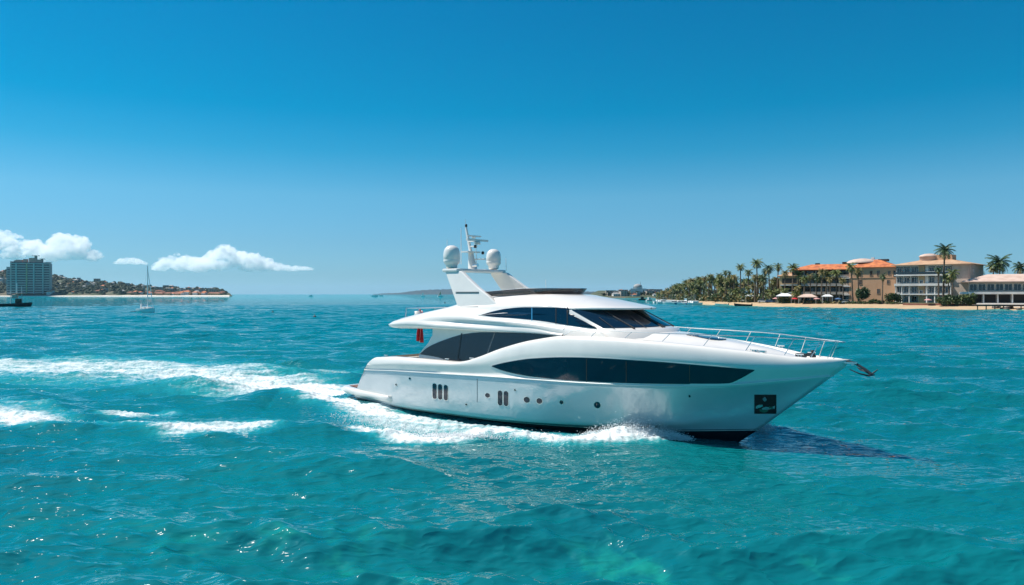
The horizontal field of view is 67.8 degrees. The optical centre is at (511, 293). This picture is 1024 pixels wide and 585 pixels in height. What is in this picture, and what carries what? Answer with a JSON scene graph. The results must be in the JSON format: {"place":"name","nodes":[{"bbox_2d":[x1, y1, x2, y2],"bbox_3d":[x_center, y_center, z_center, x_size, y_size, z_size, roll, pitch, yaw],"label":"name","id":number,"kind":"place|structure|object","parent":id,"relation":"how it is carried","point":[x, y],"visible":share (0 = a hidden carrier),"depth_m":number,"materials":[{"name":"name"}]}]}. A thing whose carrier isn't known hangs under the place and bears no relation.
{"place":"outdoors","nodes":[
{"label":"outdoors","id":0,"kind":"place"},
{"bbox_2d":[0,271,230,295],"bbox_3d":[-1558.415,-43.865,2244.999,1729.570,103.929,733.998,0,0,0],"label":"headland","id":1,"kind":"structure","parent":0,"point":[56,293],"depth_m":1922.45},
{"bbox_2d":[6,255,51,293],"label":"seaside tower","id":2,"kind":"structure","parent":1,"relation":"on","point":[33,275],"depth_m":1921.87,"materials":[{"name":"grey glass"}]},
{"bbox_2d":[0,269,227,294],"bbox_3d":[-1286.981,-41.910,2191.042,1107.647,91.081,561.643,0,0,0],"label":"headland woodland","id":3,"kind":"object","parent":1,"relation":"on","point":[118,287],"visible":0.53,"depth_m":2067.05,"materials":[{"name":"green plant"}]},
{"bbox_2d":[78,295,228,295],"bbox_3d":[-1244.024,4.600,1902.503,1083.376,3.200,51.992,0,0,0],"label":"beach","id":4,"kind":"structure","parent":0,"point":[154,295],"depth_m":1906.39,"materials":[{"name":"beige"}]},
{"bbox_2d":[372,289,593,294],"bbox_3d":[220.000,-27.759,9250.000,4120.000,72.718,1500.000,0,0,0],"label":"island","id":5,"kind":"structure","parent":0,"point":[437,292],"depth_m":8686.84,"materials":[{"name":"green plant"}]},
{"bbox_2d":[0,294,1023,584],"bbox_3d":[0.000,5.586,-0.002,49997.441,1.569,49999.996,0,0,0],"label":"water","id":6,"kind":"structure","parent":0,"point":[904,466],"depth_m":24.62,"materials":[{"name":"teal liquid"}]},
{"bbox_2d":[0,283,31,306],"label":"work boat","id":7,"kind":"object","parent":6,"relation":"on","point":[18,302],"visible":0.95,"depth_m":338.58,"materials":[{"name":"black paint"}]},
{"bbox_2d":[136,266,154,312],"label":"sailboat","id":8,"kind":"object","parent":6,"relation":"on","point":[147,309],"visible":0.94,"depth_m":227.87,"materials":[{"name":"white paint"}]},
{"bbox_2d":[7,409,779,440],"bbox_3d":[-7.119,5.041,32.736,36.537,1.141,6.716,0,0,7],"label":"sea spray","id":9,"kind":"object","parent":6,"relation":"on","point":[670,436],"visible":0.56,"depth_m":29.62,"materials":[{"name":"white liquid"}]},
{"bbox_2d":[343,221,877,441],"bbox_3d":[2.316,1.324,34.576,26.728,10.252,5.956,0,0,41],"label":"motor yacht","id":10,"kind":"object","parent":6,"relation":"on","point":[513,351],"visible":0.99,"depth_m":31.26,"materials":[{"name":"white plastic"}]},
{"bbox_2d":[416,309,423,342],"bbox_3d":[-4.915,1.710,40.935,0.391,1.820,0.328,0,0,25],"label":"ensign flag","id":11,"kind":"object","parent":10,"relation":"hanging from","point":[419,337],"visible":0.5,"depth_m":40.91,"materials":[{"name":"red fabric"}]},
{"bbox_2d":[420,332,553,360],"bbox_3d":[-1.244,2.493,34.772,8.634,1.599,0.163,0,0,41],"label":"saloon window","id":12,"kind":"structure","parent":10,"relation":"in","point":[463,347],"depth_m":35.19,"materials":[{"name":"black glass"}]},
{"bbox_2d":[482,307,595,327],"bbox_3d":[1.057,0.969,32.763,6.270,0.830,0.300,0,0,41],"label":"pilothouse window","id":13,"kind":"structure","parent":10,"relation":"in","point":[562,316],"depth_m":32.47,"materials":[{"name":"black glass"}]},
{"bbox_2d":[492,357,753,383],"bbox_3d":[3.879,3.003,30.297,11.321,0.991,1.548,0,0,41],"label":"hull window","id":14,"kind":"structure","parent":10,"relation":"in","point":[560,368],"depth_m":29.39,"materials":[{"name":"black glass"}]},
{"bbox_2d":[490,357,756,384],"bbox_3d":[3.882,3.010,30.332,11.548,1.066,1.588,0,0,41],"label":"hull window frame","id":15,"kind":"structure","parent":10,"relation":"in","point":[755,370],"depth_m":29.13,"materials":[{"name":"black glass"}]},
{"bbox_2d":[667,294,677,303],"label":"moored boat","id":16,"kind":"object","parent":6,"relation":"on","point":[673,301],"visible":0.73,"depth_m":428.79,"materials":[{"name":"white paint"}]},
{"bbox_2d":[689,301,701,304],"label":"moored boat","id":17,"kind":"object","parent":6,"relation":"on","point":[694,303],"visible":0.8,"depth_m":388.87,"materials":[{"name":"white paint"}]},
{"bbox_2d":[734,303,752,305],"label":"open boat","id":18,"kind":"object","parent":6,"relation":"on","point":[735,304],"visible":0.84,"depth_m":349.13,"materials":[{"name":"black paint"}]},
{"bbox_2d":[972,304,1023,309],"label":"dock","id":19,"kind":"object","parent":6,"relation":"in","point":[1003,305],"visible":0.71,"depth_m":270.04,"materials":[{"name":"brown wood"}]},
{"bbox_2d":[0,0,1023,293],"label":"sky","id":20,"kind":"structure","parent":0,"point":[233,146],"materials":[{"name":"blue"}]},
{"bbox_2d":[591,291,681,297],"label":"town shore","id":21,"kind":"structure","parent":0,"point":[597,293],"depth_m":1111.27,"materials":[{"name":"green plant"}]},
{"bbox_2d":[619,291,629,295],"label":"apartment block","id":22,"kind":"structure","parent":21,"relation":"on","point":[623,293],"depth_m":1119.44,"materials":[{"name":"stone"}]},
{"bbox_2d":[601,290,656,295],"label":"town trees","id":23,"kind":"object","parent":21,"relation":"on","point":[642,293],"visible":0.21,"depth_m":1129.45,"materials":[{"name":"green plant"}]},
{"bbox_2d":[631,281,645,293],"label":"domed villa","id":24,"kind":"object","parent":21,"relation":"on","point":[638,287],"visible":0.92,"depth_m":1160.99,"materials":[{"name":"grey concrete"}]},
{"bbox_2d":[656,298,961,303],"bbox_3d":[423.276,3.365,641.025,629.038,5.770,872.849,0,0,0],"label":"ground","id":25,"kind":"structure","parent":0,"point":[806,302],"depth_m":354.75,"materials":[{"name":"beige sand"}]},
{"bbox_2d":[696,280,703,298],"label":"palm tree","id":26,"kind":"object","parent":25,"relation":"on","point":[699,283],"visible":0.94,"depth_m":449.86,"materials":[{"name":"green plant"}]},
{"bbox_2d":[710,277,716,293],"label":"palm tree","id":27,"kind":"object","parent":25,"relation":"on","point":[712,281],"visible":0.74,"depth_m":424.33,"materials":[{"name":"green plant"}]},
{"bbox_2d":[716,275,723,300],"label":"palm tree","id":28,"kind":"object","parent":25,"relation":"on","point":[720,279],"visible":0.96,"depth_m":410.50,"materials":[{"name":"green plant"}]},
{"bbox_2d":[655,292,790,302],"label":"undergrowth","id":29,"kind":"object","parent":25,"relation":"on","point":[734,297],"visible":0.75,"depth_m":395.21,"materials":[{"name":"green plant"}]},
{"bbox_2d":[727,276,733,288],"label":"palm tree","id":30,"kind":"object","parent":25,"relation":"on","point":[730,281],"visible":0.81,"depth_m":400.35,"materials":[{"name":"green plant"}]},
{"bbox_2d":[731,275,736,290],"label":"palm tree","id":31,"kind":"object","parent":25,"relation":"on","point":[734,278],"visible":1,"depth_m":388.47,"materials":[{"name":"green plant"}]},
{"bbox_2d":[731,288,740,294],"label":"palm tree","id":32,"kind":"object","parent":25,"relation":"on","point":[736,291],"visible":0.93,"depth_m":387.27,"materials":[{"name":"green plant"}]},
{"bbox_2d":[736,263,745,291],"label":"palm tree","id":33,"kind":"object","parent":25,"relation":"on","point":[741,266],"visible":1,"depth_m":392.89,"materials":[{"name":"green plant"}]},
{"bbox_2d":[744,286,750,293],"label":"palm tree","id":34,"kind":"object","parent":25,"relation":"on","point":[749,290],"visible":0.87,"depth_m":386.12,"materials":[{"name":"green plant"}]},
{"bbox_2d":[743,269,753,285],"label":"palm tree","id":35,"kind":"object","parent":25,"relation":"on","point":[747,272],"visible":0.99,"depth_m":389.07,"materials":[{"name":"green plant"}]},
{"bbox_2d":[744,278,752,287],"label":"palm tree","id":36,"kind":"object","parent":25,"relation":"on","point":[750,280],"visible":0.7,"depth_m":398.87,"materials":[{"name":"green plant"}]},
{"bbox_2d":[749,283,756,293],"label":"palm tree","id":37,"kind":"object","parent":25,"relation":"on","point":[752,286],"visible":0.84,"depth_m":372.70,"materials":[{"name":"green plant"}]},
{"bbox_2d":[751,258,764,300],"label":"palm tree","id":38,"kind":"object","parent":25,"relation":"on","point":[757,263],"visible":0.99,"depth_m":377.03,"materials":[{"name":"green plant"}]},
{"bbox_2d":[758,275,769,298],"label":"palm tree","id":39,"kind":"object","parent":25,"relation":"on","point":[763,279],"visible":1,"depth_m":365.80,"materials":[{"name":"green plant"}]},
{"bbox_2d":[762,264,774,291],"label":"palm tree","id":40,"kind":"object","parent":25,"relation":"on","point":[768,269],"visible":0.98,"depth_m":370.94,"materials":[{"name":"green plant"}]},
{"bbox_2d":[767,289,778,298],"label":"palm tree","id":41,"kind":"object","parent":25,"relation":"on","point":[773,292],"visible":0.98,"depth_m":357.50,"materials":[{"name":"green plant"}]},
{"bbox_2d":[770,279,776,288],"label":"palm tree","id":42,"kind":"object","parent":25,"relation":"on","point":[773,282],"visible":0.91,"depth_m":369.21,"materials":[{"name":"green plant"}]},
{"bbox_2d":[773,263,782,288],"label":"palm tree","id":43,"kind":"object","parent":25,"relation":"on","point":[778,268],"visible":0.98,"depth_m":364.34,"materials":[{"name":"green plant"}]},
{"bbox_2d":[781,269,789,298],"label":"palm tree","id":44,"kind":"object","parent":25,"relation":"on","point":[785,273],"visible":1,"depth_m":354.62,"materials":[{"name":"green plant"}]},
{"bbox_2d":[778,272,799,301],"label":"hotel tower","id":45,"kind":"structure","parent":25,"relation":"on","point":[788,282],"depth_m":357.84,"materials":[{"name":"paint"}]},
{"bbox_2d":[787,263,799,299],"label":"palm tree","id":46,"kind":"object","parent":25,"relation":"on","point":[793,267],"visible":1,"depth_m":348.31,"materials":[{"name":"green plant"}]},
{"bbox_2d":[794,285,801,302],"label":"palm tree","id":47,"kind":"object","parent":25,"relation":"on","point":[797,288],"visible":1,"depth_m":342.70,"materials":[{"name":"green plant"}]},
{"bbox_2d":[793,271,803,299],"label":"palm tree","id":48,"kind":"object","parent":25,"relation":"on","point":[799,274],"visible":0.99,"depth_m":347.93,"materials":[{"name":"green plant"}]},
{"bbox_2d":[799,275,810,302],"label":"palm tree","id":49,"kind":"object","parent":25,"relation":"on","point":[805,281],"visible":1,"depth_m":339.63,"materials":[{"name":"green plant"}]},
{"bbox_2d":[805,273,813,300],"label":"palm tree","id":50,"kind":"object","parent":25,"relation":"on","point":[810,275],"visible":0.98,"depth_m":341.09,"materials":[{"name":"green plant"}]},
{"bbox_2d":[813,273,823,300],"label":"palm tree","id":51,"kind":"object","parent":25,"relation":"on","point":[817,279],"visible":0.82,"depth_m":341.00,"materials":[{"name":"green plant"}]},
{"bbox_2d":[792,262,848,301],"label":"hotel","id":52,"kind":"structure","parent":25,"relation":"on","point":[810,269],"depth_m":352.50,"materials":[{"name":"beige paint"}]},
{"bbox_2d":[817,268,827,300],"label":"palm tree","id":53,"kind":"object","parent":25,"relation":"on","point":[822,272],"visible":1,"depth_m":335.02,"materials":[{"name":"green plant"}]},
{"bbox_2d":[821,271,831,300],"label":"palm tree","id":54,"kind":"object","parent":25,"relation":"on","point":[828,274],"visible":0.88,"depth_m":336.98,"materials":[{"name":"green plant"}]},
{"bbox_2d":[825,276,832,300],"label":"palm tree","id":55,"kind":"object","parent":25,"relation":"on","point":[830,279],"visible":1,"depth_m":331.57,"materials":[{"name":"green plant"}]},
{"bbox_2d":[830,269,842,301],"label":"palm tree","id":56,"kind":"object","parent":25,"relation":"on","point":[836,272],"visible":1,"depth_m":334.44,"materials":[{"name":"green plant"}]},
{"bbox_2d":[784,300,897,303],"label":"ground cover","id":57,"kind":"object","parent":25,"relation":"on","point":[840,302],"visible":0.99,"depth_m":326.86,"materials":[{"name":"green plant"}]},
{"bbox_2d":[838,277,846,299],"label":"palm tree","id":58,"kind":"object","parent":25,"relation":"on","point":[842,280],"visible":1,"depth_m":328.85,"materials":[{"name":"green plant"}]},
{"bbox_2d":[845,262,856,300],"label":"palm tree","id":59,"kind":"object","parent":25,"relation":"on","point":[850,268],"visible":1,"depth_m":325.85,"materials":[{"name":"green plant"}]},
{"bbox_2d":[853,267,862,300],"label":"palm tree","id":60,"kind":"object","parent":25,"relation":"on","point":[858,273],"visible":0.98,"depth_m":327.99,"materials":[{"name":"green plant"}]},
{"bbox_2d":[855,286,870,300],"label":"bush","id":61,"kind":"object","parent":25,"relation":"on","point":[863,293],"visible":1,"depth_m":320.45,"materials":[{"name":"green plant"}]},
{"bbox_2d":[843,257,895,301],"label":"peach wing","id":62,"kind":"structure","parent":25,"relation":"on","point":[871,272],"depth_m":338.03,"materials":[{"name":"beige paint"}]},
{"bbox_2d":[884,293,902,302],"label":"shrub","id":63,"kind":"object","parent":25,"relation":"on","point":[891,296],"visible":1,"depth_m":311.28,"materials":[{"name":"green plant"}]},
{"bbox_2d":[891,254,985,302],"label":"mansion","id":64,"kind":"structure","parent":25,"relation":"on","point":[916,281],"depth_m":317.52,"materials":[{"name":"paint"}]},
{"bbox_2d":[897,277,901,282],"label":"window","id":65,"kind":"structure","parent":64,"relation":"in","point":[899,279],"depth_m":324.71,"materials":[{"name":"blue glass"}]},
{"bbox_2d":[904,296,908,301],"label":"window","id":66,"kind":"structure","parent":64,"relation":"in","point":[906,298],"depth_m":322.89,"materials":[{"name":"blue glass"}]},
{"bbox_2d":[904,277,909,282],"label":"window","id":67,"kind":"structure","parent":64,"relation":"in","point":[906,279],"depth_m":322.77,"materials":[{"name":"blue glass"}]},
{"bbox_2d":[912,296,916,301],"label":"window","id":68,"kind":"structure","parent":64,"relation":"in","point":[914,298],"depth_m":320.69,"materials":[{"name":"blue glass"}]},
{"bbox_2d":[912,277,916,282],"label":"window","id":69,"kind":"structure","parent":64,"relation":"in","point":[914,279],"depth_m":320.69,"materials":[{"name":"blue glass"}]},
{"bbox_2d":[929,286,933,291],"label":"window","id":70,"kind":"structure","parent":64,"relation":"in","point":[931,288],"depth_m":316.18,"materials":[{"name":"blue glass"}]},
{"bbox_2d":[929,277,934,282],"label":"window","id":71,"kind":"structure","parent":64,"relation":"in","point":[931,279],"depth_m":316.06,"materials":[{"name":"blue glass"}]},
{"bbox_2d":[933,265,943,303],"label":"palm tree","id":72,"kind":"object","parent":25,"relation":"on","point":[938,270],"visible":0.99,"depth_m":299.10,"materials":[{"name":"green plant"}]},
{"bbox_2d":[934,243,955,296],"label":"palm tree","id":73,"kind":"object","parent":25,"relation":"on","point":[944,250],"visible":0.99,"depth_m":298.32,"materials":[{"name":"green plant"}]},
{"bbox_2d":[940,273,954,293],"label":"palm tree","id":74,"kind":"object","parent":25,"relation":"on","point":[947,281],"visible":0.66,"depth_m":297.83,"materials":[{"name":"green plant"}]},
{"bbox_2d":[985,262,1000,273],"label":"palm tree","id":75,"kind":"object","parent":25,"relation":"on","point":[990,268],"visible":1,"depth_m":312.82,"materials":[{"name":"green plant"}]},
{"bbox_2d":[985,254,1011,273],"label":"palm tree","id":76,"kind":"object","parent":25,"relation":"on","point":[997,259],"visible":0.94,"depth_m":312.03,"materials":[{"name":"green plant"}]},
{"bbox_2d":[1011,261,1023,273],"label":"palm tree","id":77,"kind":"object","parent":25,"relation":"on","point":[1019,268],"visible":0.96,"depth_m":323.27,"materials":[{"name":"green plant"}]},
{"bbox_2d":[699,301,1023,309],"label":"beach","id":78,"kind":"structure","parent":0,"point":[899,306],"depth_m":310.07,"materials":[{"name":"beige sand"}]},
{"bbox_2d":[687,282,693,300],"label":"palm tree","id":79,"kind":"object","parent":78,"relation":"on","point":[691,286],"visible":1,"depth_m":460.16,"materials":[{"name":"green plant"}]},
{"bbox_2d":[706,274,712,301],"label":"palm tree","id":80,"kind":"object","parent":78,"relation":"on","point":[709,278],"visible":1,"depth_m":424.37,"materials":[{"name":"green plant"}]},
{"bbox_2d":[717,287,724,301],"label":"palm tree","id":81,"kind":"object","parent":78,"relation":"on","point":[721,289],"visible":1,"depth_m":400.04,"materials":[{"name":"green plant"}]},
{"bbox_2d":[751,274,757,302],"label":"palm tree","id":82,"kind":"object","parent":78,"relation":"on","point":[754,277],"visible":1,"depth_m":366.63,"materials":[{"name":"green plant"}]},
{"bbox_2d":[777,293,792,302],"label":"canopy","id":83,"kind":"object","parent":78,"relation":"on","point":[784,294],"visible":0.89,"depth_m":345.77,"materials":[{"name":"white fabric"}]},
{"bbox_2d":[791,290,800,302],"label":"palm tree","id":84,"kind":"object","parent":78,"relation":"on","point":[795,295],"visible":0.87,"depth_m":342.14,"materials":[{"name":"green plant"}]},
{"bbox_2d":[797,294,817,303],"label":"canopy","id":85,"kind":"object","parent":78,"relation":"on","point":[807,296],"visible":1,"depth_m":334.52,"materials":[{"name":"white fabric"}]},
{"bbox_2d":[821,294,832,300],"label":"canopy","id":86,"kind":"object","parent":78,"relation":"on","point":[827,295],"visible":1,"depth_m":329.21,"materials":[{"name":"white fabric"}]},
{"bbox_2d":[809,303,898,303],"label":"terrace wall","id":87,"kind":"structure","parent":78,"relation":"on","point":[856,303],"depth_m":321.08,"materials":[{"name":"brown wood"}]},
{"bbox_2d":[879,272,887,303],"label":"palm tree","id":88,"kind":"object","parent":78,"relation":"on","point":[882,277],"visible":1,"depth_m":311.91,"materials":[{"name":"green plant"}]},
{"bbox_2d":[903,303,975,305],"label":"terrace wall","id":89,"kind":"structure","parent":78,"relation":"on","point":[935,304],"depth_m":296.64,"materials":[{"name":"brick"}]},
{"bbox_2d":[935,294,960,305],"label":"shrub","id":90,"kind":"object","parent":78,"relation":"on","point":[947,299],"visible":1,"depth_m":290.18,"materials":[{"name":"green plant"}]},
{"bbox_2d":[946,269,959,303],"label":"palm tree","id":91,"kind":"object","parent":78,"relation":"on","point":[953,275],"visible":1,"depth_m":293.41,"materials":[{"name":"green plant"}]},
{"bbox_2d":[954,293,977,305],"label":"shrub","id":92,"kind":"object","parent":78,"relation":"on","point":[969,299],"visible":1,"depth_m":287.22,"materials":[{"name":"green plant"}]},
{"bbox_2d":[959,274,1023,303],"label":"pavilion","id":93,"kind":"structure","parent":78,"relation":"on","point":[999,288],"depth_m":290.46,"materials":[{"name":"stone"}]},
{"bbox_2d":[970,284,976,290],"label":"window","id":94,"kind":"structure","parent":93,"relation":"in","point":[973,287],"depth_m":294.78,"materials":[{"name":"blue glass"}]},
{"bbox_2d":[978,284,985,290],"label":"window","id":95,"kind":"structure","parent":93,"relation":"in","point":[981,287],"depth_m":293.38,"materials":[{"name":"blue glass"}]},
{"bbox_2d":[987,284,994,290],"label":"window","id":96,"kind":"structure","parent":93,"relation":"in","point":[990,287],"depth_m":291.95,"materials":[{"name":"blue glass"}]},
{"bbox_2d":[996,284,1003,290],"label":"window","id":97,"kind":"structure","parent":93,"relation":"in","point":[999,287],"depth_m":290.57,"materials":[{"name":"blue glass"}]},
{"bbox_2d":[1005,284,1011,290],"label":"window","id":98,"kind":"structure","parent":93,"relation":"in","point":[1008,287],"depth_m":289.08,"materials":[{"name":"blue glass"}]},
{"bbox_2d":[1014,284,1020,290],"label":"window","id":99,"kind":"structure","parent":93,"relation":"in","point":[1017,287],"depth_m":287.67,"materials":[{"name":"clear glass"}]}
]}

